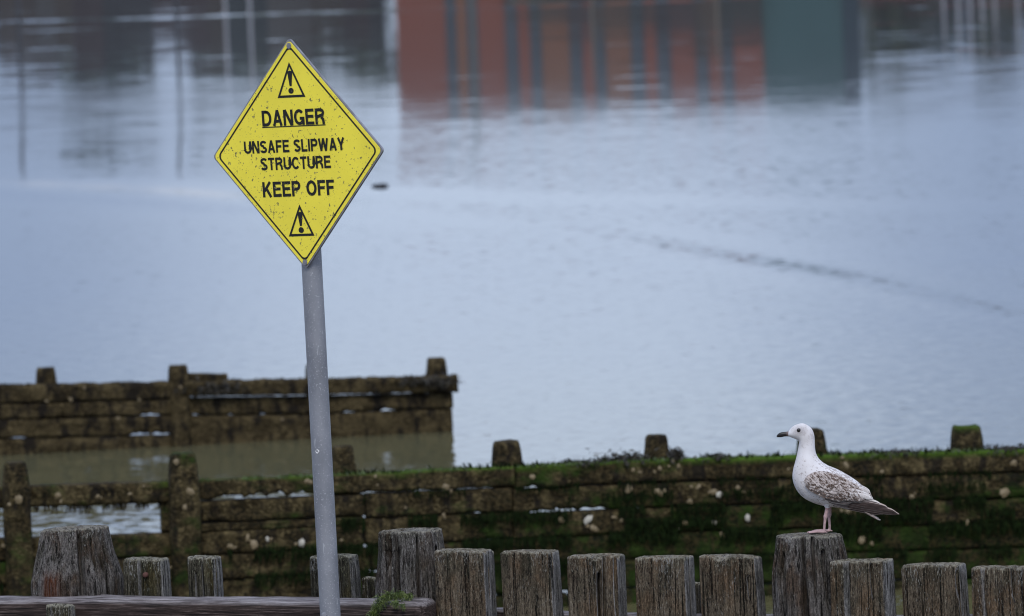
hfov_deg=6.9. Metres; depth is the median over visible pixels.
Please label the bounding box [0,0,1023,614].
water
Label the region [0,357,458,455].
timber groyne
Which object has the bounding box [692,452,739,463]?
seaweed clump
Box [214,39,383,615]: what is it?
warning sign
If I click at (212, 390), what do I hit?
seaweed clump
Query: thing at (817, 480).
gull
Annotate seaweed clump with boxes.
[174,375,247,398]
[366,588,415,615]
[395,372,465,392]
[546,458,620,467]
[584,448,660,468]
[665,446,687,468]
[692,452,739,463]
[850,448,936,459]
[981,443,1023,457]
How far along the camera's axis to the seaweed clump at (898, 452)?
52.54 m
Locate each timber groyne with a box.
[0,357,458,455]
[0,424,1023,606]
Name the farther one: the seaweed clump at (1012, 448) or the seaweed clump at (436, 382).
the seaweed clump at (436, 382)
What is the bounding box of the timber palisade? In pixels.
[0,525,1023,615]
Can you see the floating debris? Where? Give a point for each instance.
(380, 185)
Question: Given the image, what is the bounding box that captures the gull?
[777,423,898,532]
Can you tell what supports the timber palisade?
on the foreshore
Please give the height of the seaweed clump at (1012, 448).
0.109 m
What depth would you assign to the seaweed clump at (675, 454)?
52.36 m
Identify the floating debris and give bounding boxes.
[372,183,388,186]
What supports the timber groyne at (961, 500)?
on the foreshore
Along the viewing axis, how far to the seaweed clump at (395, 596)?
37.29 m
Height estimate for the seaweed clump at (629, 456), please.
0.175 m
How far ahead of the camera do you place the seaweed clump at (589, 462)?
52.30 m

